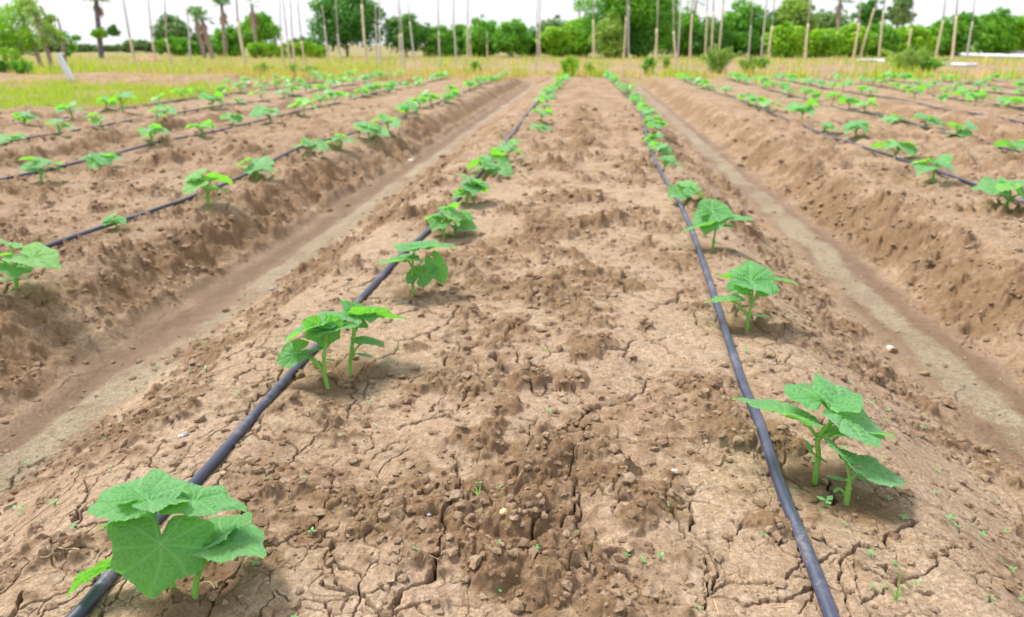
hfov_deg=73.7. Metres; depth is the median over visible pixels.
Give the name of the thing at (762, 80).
cucumber seedling
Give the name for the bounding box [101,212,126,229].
cucumber seedling
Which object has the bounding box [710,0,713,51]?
bamboo pole
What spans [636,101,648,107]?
cucumber seedling
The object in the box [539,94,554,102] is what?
cucumber seedling
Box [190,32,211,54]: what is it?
broadleaf tree
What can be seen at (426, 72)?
yellow grass
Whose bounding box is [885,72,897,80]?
cucumber seedling
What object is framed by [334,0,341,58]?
bamboo pole
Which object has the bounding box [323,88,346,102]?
cucumber seedling
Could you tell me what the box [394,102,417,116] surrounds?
cucumber seedling
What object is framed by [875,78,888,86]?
cucumber seedling
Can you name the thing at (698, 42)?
broadleaf tree
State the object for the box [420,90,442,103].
cucumber seedling
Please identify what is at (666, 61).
weed bush
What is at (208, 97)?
cucumber seedling
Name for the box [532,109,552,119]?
cucumber seedling
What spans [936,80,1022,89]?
drip hose
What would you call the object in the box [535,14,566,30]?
broadleaf tree
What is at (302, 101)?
cucumber seedling
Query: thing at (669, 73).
weedy grass
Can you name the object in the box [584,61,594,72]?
weed bush
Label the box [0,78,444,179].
drip hose
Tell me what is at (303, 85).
cucumber seedling
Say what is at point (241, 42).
bamboo pole
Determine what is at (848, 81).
cucumber seedling
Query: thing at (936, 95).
drip hose
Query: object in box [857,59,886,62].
plastic strip
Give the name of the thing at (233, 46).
broadleaf tree
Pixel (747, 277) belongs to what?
cucumber seedling
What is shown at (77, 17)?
sky
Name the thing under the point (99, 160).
cucumber seedling
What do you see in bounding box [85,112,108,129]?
cucumber seedling
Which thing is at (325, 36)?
bamboo pole
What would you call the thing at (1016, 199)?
drip hose
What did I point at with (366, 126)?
cucumber seedling
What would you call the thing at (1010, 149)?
drip hose
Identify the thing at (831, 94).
cucumber seedling
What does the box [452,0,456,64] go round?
bamboo pole
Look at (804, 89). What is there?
cucumber seedling
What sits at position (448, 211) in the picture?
cucumber seedling
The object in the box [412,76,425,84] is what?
cucumber seedling
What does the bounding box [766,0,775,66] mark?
bamboo pole
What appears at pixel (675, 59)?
bamboo pole
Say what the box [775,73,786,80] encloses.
cucumber seedling
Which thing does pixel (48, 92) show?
green grass
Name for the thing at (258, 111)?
cucumber seedling
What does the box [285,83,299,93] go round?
cucumber seedling
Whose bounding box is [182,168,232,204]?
cucumber seedling
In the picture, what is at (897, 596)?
grass shoot
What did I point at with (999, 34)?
broadleaf tree
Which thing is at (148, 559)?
cucumber seedling
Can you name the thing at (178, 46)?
broadleaf tree
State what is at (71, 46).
thin tree
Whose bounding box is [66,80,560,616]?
drip hose
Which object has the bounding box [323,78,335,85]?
cucumber seedling
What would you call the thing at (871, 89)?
cucumber seedling
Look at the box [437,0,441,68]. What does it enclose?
bamboo pole
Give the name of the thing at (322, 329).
cucumber seedling
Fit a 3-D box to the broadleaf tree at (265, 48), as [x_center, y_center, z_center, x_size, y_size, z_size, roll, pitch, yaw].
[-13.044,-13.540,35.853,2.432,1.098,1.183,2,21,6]
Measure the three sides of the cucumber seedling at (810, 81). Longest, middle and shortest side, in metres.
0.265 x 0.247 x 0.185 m
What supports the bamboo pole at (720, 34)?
on the ground at (704, 519)
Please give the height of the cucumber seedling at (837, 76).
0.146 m
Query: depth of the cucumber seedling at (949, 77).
12.60 m
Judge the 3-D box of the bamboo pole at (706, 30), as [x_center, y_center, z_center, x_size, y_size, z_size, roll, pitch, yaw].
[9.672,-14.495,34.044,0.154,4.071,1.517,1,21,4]
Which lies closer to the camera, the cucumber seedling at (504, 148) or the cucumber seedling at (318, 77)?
the cucumber seedling at (504, 148)
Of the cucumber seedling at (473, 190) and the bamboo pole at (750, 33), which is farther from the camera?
the bamboo pole at (750, 33)
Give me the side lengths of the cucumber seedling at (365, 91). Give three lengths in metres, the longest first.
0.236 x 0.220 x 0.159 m
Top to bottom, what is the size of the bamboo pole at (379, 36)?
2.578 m
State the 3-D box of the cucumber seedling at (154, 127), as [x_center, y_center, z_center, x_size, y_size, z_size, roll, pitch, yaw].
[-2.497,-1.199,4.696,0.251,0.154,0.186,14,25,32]
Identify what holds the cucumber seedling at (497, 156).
on the ground at (704, 519)
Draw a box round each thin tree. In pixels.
[0,0,43,66]
[17,0,65,66]
[57,17,81,64]
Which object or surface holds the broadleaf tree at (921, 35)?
on the ground at (704, 519)
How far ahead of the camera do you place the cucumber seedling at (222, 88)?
9.29 m
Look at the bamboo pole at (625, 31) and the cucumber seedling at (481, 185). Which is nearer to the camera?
the cucumber seedling at (481, 185)
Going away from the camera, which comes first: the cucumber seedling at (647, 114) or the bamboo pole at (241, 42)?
the cucumber seedling at (647, 114)
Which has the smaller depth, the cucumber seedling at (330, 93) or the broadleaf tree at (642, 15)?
the cucumber seedling at (330, 93)
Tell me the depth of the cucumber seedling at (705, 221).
2.33 m
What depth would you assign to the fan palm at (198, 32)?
35.91 m
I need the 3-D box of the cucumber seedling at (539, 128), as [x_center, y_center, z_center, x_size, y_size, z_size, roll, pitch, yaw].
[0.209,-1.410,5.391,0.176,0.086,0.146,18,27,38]
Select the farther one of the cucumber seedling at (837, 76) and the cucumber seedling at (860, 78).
the cucumber seedling at (837, 76)
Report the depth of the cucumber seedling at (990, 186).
2.84 m
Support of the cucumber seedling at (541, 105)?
on the ground at (704, 519)
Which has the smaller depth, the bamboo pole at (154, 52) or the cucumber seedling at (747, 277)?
the cucumber seedling at (747, 277)
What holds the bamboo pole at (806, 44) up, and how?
on the ground at (704, 519)
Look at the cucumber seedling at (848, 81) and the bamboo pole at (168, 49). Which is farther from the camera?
the bamboo pole at (168, 49)
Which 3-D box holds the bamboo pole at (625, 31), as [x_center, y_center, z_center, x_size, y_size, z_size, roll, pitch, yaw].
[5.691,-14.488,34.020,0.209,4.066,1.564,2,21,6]
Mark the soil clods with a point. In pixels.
(516, 604)
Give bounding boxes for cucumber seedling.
[0,133,25,143]
[0,238,61,288]
[10,111,39,122]
[18,156,63,181]
[44,119,75,134]
[54,101,85,117]
[65,468,247,597]
[78,152,123,170]
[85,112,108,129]
[96,95,116,108]
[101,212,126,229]
[107,90,136,110]
[137,123,171,142]
[147,106,166,122]
[151,92,165,102]
[151,103,177,114]
[168,87,192,99]
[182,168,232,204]
[184,119,215,135]
[189,86,209,93]
[189,512,266,598]
[197,91,224,108]
[213,84,227,91]
[220,112,245,125]
[222,78,233,87]
[229,97,246,105]
[231,82,246,92]
[235,156,274,179]
[240,77,252,84]
[247,89,268,99]
[249,105,279,121]
[252,82,267,89]
[268,79,282,88]
[275,90,290,96]
[276,311,358,388]
[281,76,295,82]
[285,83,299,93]
[289,97,316,114]
[294,137,329,150]
[296,77,305,83]
[300,82,312,91]
[310,74,323,82]
[311,93,327,106]
[314,83,325,90]
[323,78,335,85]
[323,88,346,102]
[324,299,407,376]
[326,133,353,150]
[336,76,351,86]
[342,91,356,98]
[344,71,353,77]
[352,121,389,138]
[353,87,369,97]
[358,74,369,80]
[362,82,380,94]
[371,113,400,130]
[372,69,385,76]
[375,240,457,295]
[381,83,394,92]
[386,78,399,86]
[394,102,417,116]
[401,97,418,112]
[402,81,413,86]
[409,95,428,107]
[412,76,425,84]
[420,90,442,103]
[424,202,466,237]
[427,73,438,81]
[431,71,445,80]
[438,210,476,236]
[440,93,453,102]
[443,88,458,97]
[444,83,456,89]
[453,180,485,204]
[458,174,490,202]
[462,80,476,86]
[466,152,509,170]
[473,76,484,86]
[474,157,514,175]
[487,74,495,82]
[489,140,525,155]
[499,138,521,158]
[529,124,552,131]
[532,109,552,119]
[536,104,551,109]
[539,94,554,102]
[542,87,554,95]
[617,84,629,90]
[629,92,640,97]
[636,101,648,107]
[637,105,652,111]
[640,109,661,117]
[642,116,662,121]
[643,132,662,141]
[646,120,668,132]
[647,141,671,154]
[651,155,681,170]
[667,180,704,199]
[682,198,753,250]
[695,77,710,88]
[702,83,714,90]
[703,260,797,331]
[718,85,731,94]
[729,71,743,77]
[732,373,895,486]
[737,92,750,97]
[740,76,752,81]
[746,95,766,106]
[756,76,770,86]
[759,99,784,110]
[760,81,770,87]
[767,80,780,91]
[774,82,789,92]
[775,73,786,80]
[782,87,801,96]
[783,99,820,118]
[786,73,798,78]
[787,77,797,81]
[797,86,814,97]
[802,76,816,83]
[808,91,823,98]
[816,79,825,88]
[818,122,839,132]
[822,92,843,105]
[824,437,905,505]
[825,81,837,89]
[834,74,846,78]
[836,78,852,91]
[838,94,860,108]
[841,120,873,136]
[853,85,867,92]
[855,76,866,83]
[855,97,879,111]
[862,87,878,95]
[865,76,877,83]
[870,139,920,155]
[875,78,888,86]
[879,114,905,124]
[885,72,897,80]
[887,81,901,87]
[896,72,913,81]
[900,83,917,89]
[905,85,926,98]
[908,77,922,83]
[910,113,944,128]
[911,154,957,181]
[922,83,935,92]
[929,80,942,86]
[935,92,952,102]
[939,85,954,92]
[945,121,978,136]
[946,74,959,81]
[949,81,962,89]
[951,86,973,101]
[964,90,988,105]
[970,81,987,90]
[971,177,1023,206]
[976,77,990,83]
[988,73,1000,78]
[988,86,1003,92]
[993,95,1012,107]
[993,139,1023,152]
[999,74,1014,81]
[1002,97,1023,108]
[1013,80,1023,88]
[1014,89,1023,94]
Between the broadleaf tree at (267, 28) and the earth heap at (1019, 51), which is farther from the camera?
the earth heap at (1019, 51)
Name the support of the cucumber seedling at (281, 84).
on the ground at (704, 519)
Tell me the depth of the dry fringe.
12.23 m
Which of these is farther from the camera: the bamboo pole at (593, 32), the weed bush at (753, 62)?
the bamboo pole at (593, 32)
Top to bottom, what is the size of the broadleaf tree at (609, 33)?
2.493 m
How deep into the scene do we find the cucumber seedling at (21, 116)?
5.74 m
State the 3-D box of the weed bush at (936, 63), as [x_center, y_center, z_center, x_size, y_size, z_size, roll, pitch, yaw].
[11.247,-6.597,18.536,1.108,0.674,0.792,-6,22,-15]
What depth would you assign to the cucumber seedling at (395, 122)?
5.47 m
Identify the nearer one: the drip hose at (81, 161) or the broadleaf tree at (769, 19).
the drip hose at (81, 161)
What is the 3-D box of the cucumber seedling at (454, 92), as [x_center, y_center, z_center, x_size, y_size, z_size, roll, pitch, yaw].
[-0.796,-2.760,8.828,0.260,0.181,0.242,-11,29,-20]
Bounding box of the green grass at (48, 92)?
[0,76,242,109]
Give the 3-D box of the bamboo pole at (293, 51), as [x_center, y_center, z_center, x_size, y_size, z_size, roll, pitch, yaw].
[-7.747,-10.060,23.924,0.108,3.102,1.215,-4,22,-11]
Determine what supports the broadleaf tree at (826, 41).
on the ground at (704, 519)
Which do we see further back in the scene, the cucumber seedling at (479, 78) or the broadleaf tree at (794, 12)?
the broadleaf tree at (794, 12)
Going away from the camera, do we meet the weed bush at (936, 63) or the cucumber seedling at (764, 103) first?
the cucumber seedling at (764, 103)
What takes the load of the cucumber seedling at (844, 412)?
on the ground at (704, 519)
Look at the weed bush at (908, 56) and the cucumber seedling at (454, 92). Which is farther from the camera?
the weed bush at (908, 56)
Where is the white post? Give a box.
[55,53,75,80]
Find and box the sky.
[0,0,1023,44]
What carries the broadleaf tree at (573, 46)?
on the ground at (704, 519)
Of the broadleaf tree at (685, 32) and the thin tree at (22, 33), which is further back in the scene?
the broadleaf tree at (685, 32)
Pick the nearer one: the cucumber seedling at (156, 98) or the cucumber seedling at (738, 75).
the cucumber seedling at (156, 98)
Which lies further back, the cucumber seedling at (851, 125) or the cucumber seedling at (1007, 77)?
the cucumber seedling at (1007, 77)
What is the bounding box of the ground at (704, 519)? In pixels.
[0,45,1023,616]
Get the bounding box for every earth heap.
[130,55,166,61]
[183,66,211,74]
[975,49,1023,53]
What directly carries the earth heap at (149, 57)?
on the ground at (704, 519)
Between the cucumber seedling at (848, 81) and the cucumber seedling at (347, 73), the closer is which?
the cucumber seedling at (848, 81)
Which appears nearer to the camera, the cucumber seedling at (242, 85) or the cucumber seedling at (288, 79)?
the cucumber seedling at (242, 85)
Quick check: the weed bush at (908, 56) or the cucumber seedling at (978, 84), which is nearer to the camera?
the cucumber seedling at (978, 84)
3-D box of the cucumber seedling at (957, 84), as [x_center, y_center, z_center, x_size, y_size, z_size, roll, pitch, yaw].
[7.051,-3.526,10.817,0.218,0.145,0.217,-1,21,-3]
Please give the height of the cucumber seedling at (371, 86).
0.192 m
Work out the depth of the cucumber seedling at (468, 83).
10.18 m
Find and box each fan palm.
[82,0,121,58]
[185,5,206,57]
[189,7,215,58]
[212,0,230,57]
[246,0,259,57]
[686,0,705,12]
[831,0,853,29]
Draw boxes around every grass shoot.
[472,483,480,494]
[882,565,916,599]
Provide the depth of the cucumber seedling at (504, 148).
3.89 m
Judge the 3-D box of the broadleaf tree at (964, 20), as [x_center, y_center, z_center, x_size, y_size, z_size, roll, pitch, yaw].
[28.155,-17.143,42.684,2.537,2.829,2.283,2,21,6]
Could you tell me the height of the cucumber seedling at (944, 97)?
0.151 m
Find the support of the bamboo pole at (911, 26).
on the ground at (704, 519)
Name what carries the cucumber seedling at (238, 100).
on the ground at (704, 519)
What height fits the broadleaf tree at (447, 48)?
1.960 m
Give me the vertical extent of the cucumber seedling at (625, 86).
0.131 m
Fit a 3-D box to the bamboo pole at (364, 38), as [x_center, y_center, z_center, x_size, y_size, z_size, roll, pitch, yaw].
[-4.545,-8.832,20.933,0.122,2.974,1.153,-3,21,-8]
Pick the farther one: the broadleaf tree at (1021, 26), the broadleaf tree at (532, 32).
the broadleaf tree at (1021, 26)
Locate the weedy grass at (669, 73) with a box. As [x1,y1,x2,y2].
[0,51,1023,79]
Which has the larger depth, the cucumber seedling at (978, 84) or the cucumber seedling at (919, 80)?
the cucumber seedling at (919, 80)
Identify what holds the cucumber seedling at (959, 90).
on the ground at (704, 519)
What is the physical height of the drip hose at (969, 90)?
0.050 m
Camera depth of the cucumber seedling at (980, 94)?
7.82 m
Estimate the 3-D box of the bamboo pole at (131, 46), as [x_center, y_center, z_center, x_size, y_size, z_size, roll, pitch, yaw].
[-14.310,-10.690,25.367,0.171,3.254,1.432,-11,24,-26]
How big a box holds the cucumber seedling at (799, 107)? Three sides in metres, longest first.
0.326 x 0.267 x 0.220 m
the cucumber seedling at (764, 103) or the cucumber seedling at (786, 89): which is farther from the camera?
the cucumber seedling at (786, 89)
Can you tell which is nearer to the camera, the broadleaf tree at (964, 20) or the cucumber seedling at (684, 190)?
the cucumber seedling at (684, 190)
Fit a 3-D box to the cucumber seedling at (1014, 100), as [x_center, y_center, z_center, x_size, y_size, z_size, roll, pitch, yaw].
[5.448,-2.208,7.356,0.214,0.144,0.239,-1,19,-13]
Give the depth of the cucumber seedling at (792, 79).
12.47 m
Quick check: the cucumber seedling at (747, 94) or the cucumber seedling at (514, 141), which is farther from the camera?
the cucumber seedling at (747, 94)
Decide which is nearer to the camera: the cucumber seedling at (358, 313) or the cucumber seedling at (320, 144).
the cucumber seedling at (358, 313)
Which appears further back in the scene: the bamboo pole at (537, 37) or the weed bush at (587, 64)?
the bamboo pole at (537, 37)
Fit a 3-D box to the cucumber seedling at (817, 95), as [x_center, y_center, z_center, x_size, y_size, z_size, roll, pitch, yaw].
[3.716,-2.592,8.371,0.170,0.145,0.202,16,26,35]
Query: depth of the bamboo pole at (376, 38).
21.46 m
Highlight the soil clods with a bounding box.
[0,102,1023,616]
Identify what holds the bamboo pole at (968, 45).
on the ground at (704, 519)
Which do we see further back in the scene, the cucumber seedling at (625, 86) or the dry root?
the cucumber seedling at (625, 86)
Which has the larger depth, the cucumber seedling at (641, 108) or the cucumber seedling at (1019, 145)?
the cucumber seedling at (641, 108)
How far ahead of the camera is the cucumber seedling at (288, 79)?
11.21 m
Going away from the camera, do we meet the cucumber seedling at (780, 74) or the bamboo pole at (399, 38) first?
the cucumber seedling at (780, 74)
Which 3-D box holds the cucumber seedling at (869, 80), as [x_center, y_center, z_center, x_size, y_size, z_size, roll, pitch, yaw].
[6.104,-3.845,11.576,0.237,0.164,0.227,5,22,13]
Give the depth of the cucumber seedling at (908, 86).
9.95 m
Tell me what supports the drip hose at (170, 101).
on the ground at (704, 519)
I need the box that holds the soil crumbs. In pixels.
[0,142,1023,616]
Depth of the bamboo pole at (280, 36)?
27.00 m
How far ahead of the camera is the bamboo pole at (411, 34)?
30.99 m
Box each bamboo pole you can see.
[123,0,136,62]
[148,0,156,61]
[164,0,171,62]
[186,3,190,59]
[235,0,247,67]
[279,0,283,62]
[283,0,290,61]
[290,0,294,61]
[295,0,305,64]
[321,7,328,60]
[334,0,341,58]
[361,0,367,63]
[374,6,377,63]
[378,0,380,65]
[396,0,405,67]
[398,0,401,67]
[407,0,414,59]
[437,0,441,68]
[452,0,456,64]
[467,0,468,60]
[469,34,471,59]
[536,0,539,69]
[539,0,540,58]
[592,0,594,57]
[623,0,627,58]
[627,0,628,55]
[655,0,658,66]
[673,0,676,66]
[677,0,681,57]
[689,0,692,58]
[704,0,707,54]
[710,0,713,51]
[718,0,723,49]
[748,0,753,58]
[760,0,766,56]
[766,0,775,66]
[804,0,810,59]
[853,0,861,58]
[859,0,876,58]
[878,0,885,57]
[907,0,913,49]
[935,0,945,57]
[951,0,957,61]
[965,0,974,58]
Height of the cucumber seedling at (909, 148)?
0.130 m
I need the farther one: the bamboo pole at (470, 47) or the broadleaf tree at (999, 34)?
the broadleaf tree at (999, 34)
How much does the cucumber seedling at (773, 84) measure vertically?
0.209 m
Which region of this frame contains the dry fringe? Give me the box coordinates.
[0,66,296,91]
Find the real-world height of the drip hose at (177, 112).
0.044 m
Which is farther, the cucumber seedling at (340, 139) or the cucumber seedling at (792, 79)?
the cucumber seedling at (792, 79)
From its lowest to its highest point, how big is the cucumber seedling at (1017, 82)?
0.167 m
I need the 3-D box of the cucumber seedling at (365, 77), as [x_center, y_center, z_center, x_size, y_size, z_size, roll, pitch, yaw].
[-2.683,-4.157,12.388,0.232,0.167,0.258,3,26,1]
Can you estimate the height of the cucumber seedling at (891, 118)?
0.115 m
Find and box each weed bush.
[0,59,10,72]
[6,58,33,74]
[252,62,274,74]
[284,62,303,76]
[304,65,316,76]
[469,61,481,73]
[559,55,579,75]
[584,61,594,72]
[641,56,658,74]
[662,56,670,68]
[697,44,741,72]
[738,55,758,72]
[757,56,770,68]
[880,45,935,71]
[914,53,950,72]
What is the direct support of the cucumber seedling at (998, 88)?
on the ground at (704, 519)
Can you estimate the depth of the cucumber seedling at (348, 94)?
8.46 m
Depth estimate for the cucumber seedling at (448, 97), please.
8.27 m
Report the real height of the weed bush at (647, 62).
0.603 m
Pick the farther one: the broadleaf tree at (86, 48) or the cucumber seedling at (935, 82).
the broadleaf tree at (86, 48)
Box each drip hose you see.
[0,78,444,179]
[0,81,324,125]
[0,81,496,262]
[13,78,390,140]
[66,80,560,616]
[605,77,839,616]
[685,80,1023,203]
[725,78,1020,152]
[779,79,1023,123]
[824,78,1023,108]
[882,79,1023,95]
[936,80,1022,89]
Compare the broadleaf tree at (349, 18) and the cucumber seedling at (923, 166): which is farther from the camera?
the broadleaf tree at (349, 18)
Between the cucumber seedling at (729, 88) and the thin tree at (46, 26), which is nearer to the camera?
the cucumber seedling at (729, 88)
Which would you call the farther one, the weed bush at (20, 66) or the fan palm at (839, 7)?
the fan palm at (839, 7)
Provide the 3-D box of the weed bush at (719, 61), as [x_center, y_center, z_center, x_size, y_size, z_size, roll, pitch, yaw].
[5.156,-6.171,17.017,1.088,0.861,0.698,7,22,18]
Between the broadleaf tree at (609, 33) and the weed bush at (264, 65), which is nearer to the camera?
the weed bush at (264, 65)
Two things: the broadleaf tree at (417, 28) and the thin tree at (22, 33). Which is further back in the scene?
the broadleaf tree at (417, 28)
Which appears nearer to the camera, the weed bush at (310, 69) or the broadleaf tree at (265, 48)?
the weed bush at (310, 69)
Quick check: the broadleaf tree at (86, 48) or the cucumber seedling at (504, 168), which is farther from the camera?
the broadleaf tree at (86, 48)
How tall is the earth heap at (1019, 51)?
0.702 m
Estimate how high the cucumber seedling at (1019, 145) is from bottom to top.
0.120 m
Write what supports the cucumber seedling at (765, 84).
on the ground at (704, 519)
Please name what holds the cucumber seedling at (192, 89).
on the ground at (704, 519)
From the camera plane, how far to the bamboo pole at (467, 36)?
27.00 m
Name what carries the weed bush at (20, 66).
on the ground at (704, 519)
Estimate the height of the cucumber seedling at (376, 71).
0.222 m
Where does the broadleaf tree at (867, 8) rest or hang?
on the ground at (704, 519)
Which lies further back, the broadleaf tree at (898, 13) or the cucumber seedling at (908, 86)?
the broadleaf tree at (898, 13)
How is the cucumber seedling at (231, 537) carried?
on the ground at (704, 519)
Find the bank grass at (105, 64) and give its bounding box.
[2,56,402,79]
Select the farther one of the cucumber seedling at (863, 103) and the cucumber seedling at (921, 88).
the cucumber seedling at (921, 88)
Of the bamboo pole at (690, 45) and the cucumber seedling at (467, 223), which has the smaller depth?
the cucumber seedling at (467, 223)
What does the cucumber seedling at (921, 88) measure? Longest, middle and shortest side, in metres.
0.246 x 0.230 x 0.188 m
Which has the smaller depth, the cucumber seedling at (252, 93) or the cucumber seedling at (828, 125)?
the cucumber seedling at (828, 125)
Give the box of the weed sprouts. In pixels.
[9,177,1023,616]
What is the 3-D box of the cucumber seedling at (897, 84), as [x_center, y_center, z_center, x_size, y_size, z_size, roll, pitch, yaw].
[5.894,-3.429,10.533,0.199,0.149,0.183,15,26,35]
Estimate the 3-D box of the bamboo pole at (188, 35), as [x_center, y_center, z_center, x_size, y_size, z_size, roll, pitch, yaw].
[-13.673,-11.617,28.872,0.110,2.450,0.935,-2,21,-6]
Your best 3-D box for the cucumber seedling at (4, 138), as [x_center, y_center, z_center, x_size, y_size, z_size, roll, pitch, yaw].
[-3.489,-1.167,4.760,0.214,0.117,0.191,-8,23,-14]
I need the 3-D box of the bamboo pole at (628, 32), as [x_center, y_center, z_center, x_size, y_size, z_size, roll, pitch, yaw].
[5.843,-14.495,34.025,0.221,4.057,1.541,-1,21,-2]
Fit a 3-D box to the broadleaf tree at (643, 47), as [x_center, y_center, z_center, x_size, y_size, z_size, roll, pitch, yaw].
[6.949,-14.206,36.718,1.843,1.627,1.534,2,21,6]
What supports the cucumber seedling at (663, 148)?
on the ground at (704, 519)
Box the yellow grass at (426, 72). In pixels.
[120,62,522,82]
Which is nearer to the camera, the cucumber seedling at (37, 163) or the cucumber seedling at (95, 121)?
the cucumber seedling at (37, 163)
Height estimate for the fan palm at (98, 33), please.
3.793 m
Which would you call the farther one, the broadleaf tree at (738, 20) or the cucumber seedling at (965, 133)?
the broadleaf tree at (738, 20)
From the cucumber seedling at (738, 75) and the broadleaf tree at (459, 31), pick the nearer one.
the cucumber seedling at (738, 75)
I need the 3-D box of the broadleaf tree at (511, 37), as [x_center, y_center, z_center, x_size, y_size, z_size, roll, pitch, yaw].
[0.033,-15.609,39.544,2.789,2.252,2.104,2,21,6]
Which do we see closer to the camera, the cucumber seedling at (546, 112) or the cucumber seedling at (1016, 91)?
the cucumber seedling at (546, 112)
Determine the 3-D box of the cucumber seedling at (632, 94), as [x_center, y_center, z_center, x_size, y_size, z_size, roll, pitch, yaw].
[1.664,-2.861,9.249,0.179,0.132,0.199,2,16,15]
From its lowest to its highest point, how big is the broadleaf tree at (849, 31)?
2.074 m
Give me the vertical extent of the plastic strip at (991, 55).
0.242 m
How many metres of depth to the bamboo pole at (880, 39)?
34.00 m
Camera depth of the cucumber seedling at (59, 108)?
6.12 m
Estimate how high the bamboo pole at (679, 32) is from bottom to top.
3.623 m
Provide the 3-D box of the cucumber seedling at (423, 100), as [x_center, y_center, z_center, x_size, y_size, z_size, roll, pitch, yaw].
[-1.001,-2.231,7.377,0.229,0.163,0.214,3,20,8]
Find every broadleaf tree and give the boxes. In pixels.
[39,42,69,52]
[74,43,97,51]
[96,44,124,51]
[114,39,157,52]
[149,12,192,41]
[153,36,199,55]
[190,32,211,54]
[209,24,246,56]
[235,11,282,46]
[244,40,285,57]
[274,40,326,58]
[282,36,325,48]
[304,0,387,56]
[381,13,432,56]
[421,24,458,56]
[450,23,468,55]
[462,13,498,56]
[490,18,534,56]
[521,26,547,56]
[534,26,568,56]
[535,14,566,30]
[556,16,599,56]
[573,0,685,56]
[587,11,629,58]
[625,29,655,57]
[653,5,701,56]
[684,16,737,55]
[723,0,770,55]
[750,10,780,55]
[760,21,814,57]
[774,0,819,39]
[807,27,845,57]
[813,9,856,29]
[834,21,873,56]
[843,0,889,28]
[858,21,903,56]
[885,0,916,28]
[890,23,940,56]
[924,16,962,56]
[942,10,987,55]
[970,5,1023,53]
[1011,15,1023,50]
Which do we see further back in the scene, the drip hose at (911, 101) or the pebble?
the drip hose at (911, 101)
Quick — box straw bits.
[17,211,873,606]
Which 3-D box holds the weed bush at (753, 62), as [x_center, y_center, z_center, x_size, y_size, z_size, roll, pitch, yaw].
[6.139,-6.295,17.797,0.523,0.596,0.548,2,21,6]
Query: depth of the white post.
12.24 m
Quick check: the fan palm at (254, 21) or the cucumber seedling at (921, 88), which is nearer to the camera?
the cucumber seedling at (921, 88)
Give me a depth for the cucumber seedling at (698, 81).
10.94 m
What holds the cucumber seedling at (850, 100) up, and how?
on the ground at (704, 519)
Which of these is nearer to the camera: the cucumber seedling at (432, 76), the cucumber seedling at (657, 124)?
the cucumber seedling at (657, 124)
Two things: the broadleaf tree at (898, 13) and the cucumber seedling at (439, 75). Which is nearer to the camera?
the cucumber seedling at (439, 75)
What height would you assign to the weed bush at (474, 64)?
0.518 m
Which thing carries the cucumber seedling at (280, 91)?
on the ground at (704, 519)
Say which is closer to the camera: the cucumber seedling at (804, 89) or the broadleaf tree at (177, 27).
the cucumber seedling at (804, 89)
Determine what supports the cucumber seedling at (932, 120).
on the ground at (704, 519)
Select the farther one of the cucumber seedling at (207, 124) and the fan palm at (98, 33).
the fan palm at (98, 33)
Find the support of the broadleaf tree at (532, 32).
on the ground at (704, 519)
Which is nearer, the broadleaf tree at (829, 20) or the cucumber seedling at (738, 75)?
the cucumber seedling at (738, 75)
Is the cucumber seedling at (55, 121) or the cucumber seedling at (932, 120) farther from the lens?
the cucumber seedling at (932, 120)
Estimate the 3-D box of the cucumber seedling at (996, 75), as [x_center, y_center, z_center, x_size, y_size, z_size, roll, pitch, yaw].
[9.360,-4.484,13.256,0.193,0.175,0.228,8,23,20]
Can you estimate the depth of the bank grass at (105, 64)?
16.49 m
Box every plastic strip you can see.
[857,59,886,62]
[951,62,977,66]
[955,53,1023,58]
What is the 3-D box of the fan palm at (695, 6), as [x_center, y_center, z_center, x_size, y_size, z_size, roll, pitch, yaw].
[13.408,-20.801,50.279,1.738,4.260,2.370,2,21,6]
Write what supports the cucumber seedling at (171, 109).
on the ground at (704, 519)
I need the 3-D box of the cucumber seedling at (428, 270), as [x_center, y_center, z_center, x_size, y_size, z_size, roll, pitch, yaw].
[-0.282,-0.110,1.948,0.212,0.170,0.149,-15,26,-33]
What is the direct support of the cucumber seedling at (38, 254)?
on the ground at (704, 519)
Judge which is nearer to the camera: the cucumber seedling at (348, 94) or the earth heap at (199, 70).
the cucumber seedling at (348, 94)
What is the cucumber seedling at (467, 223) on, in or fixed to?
on the ground at (704, 519)
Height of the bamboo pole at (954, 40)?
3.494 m
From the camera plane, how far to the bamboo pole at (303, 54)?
23.91 m
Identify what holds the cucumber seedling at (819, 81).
on the ground at (704, 519)
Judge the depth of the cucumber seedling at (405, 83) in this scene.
10.91 m
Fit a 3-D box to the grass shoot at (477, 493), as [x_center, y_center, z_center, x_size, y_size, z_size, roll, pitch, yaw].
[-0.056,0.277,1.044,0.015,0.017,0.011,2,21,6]
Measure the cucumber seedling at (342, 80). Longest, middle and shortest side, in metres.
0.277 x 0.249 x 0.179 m
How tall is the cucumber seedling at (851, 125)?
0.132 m
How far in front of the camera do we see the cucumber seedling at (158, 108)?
6.08 m
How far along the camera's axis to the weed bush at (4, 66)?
14.49 m
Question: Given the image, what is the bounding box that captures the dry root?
[41,547,80,557]
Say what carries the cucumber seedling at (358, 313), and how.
on the ground at (704, 519)
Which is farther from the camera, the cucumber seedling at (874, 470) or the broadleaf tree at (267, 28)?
the broadleaf tree at (267, 28)

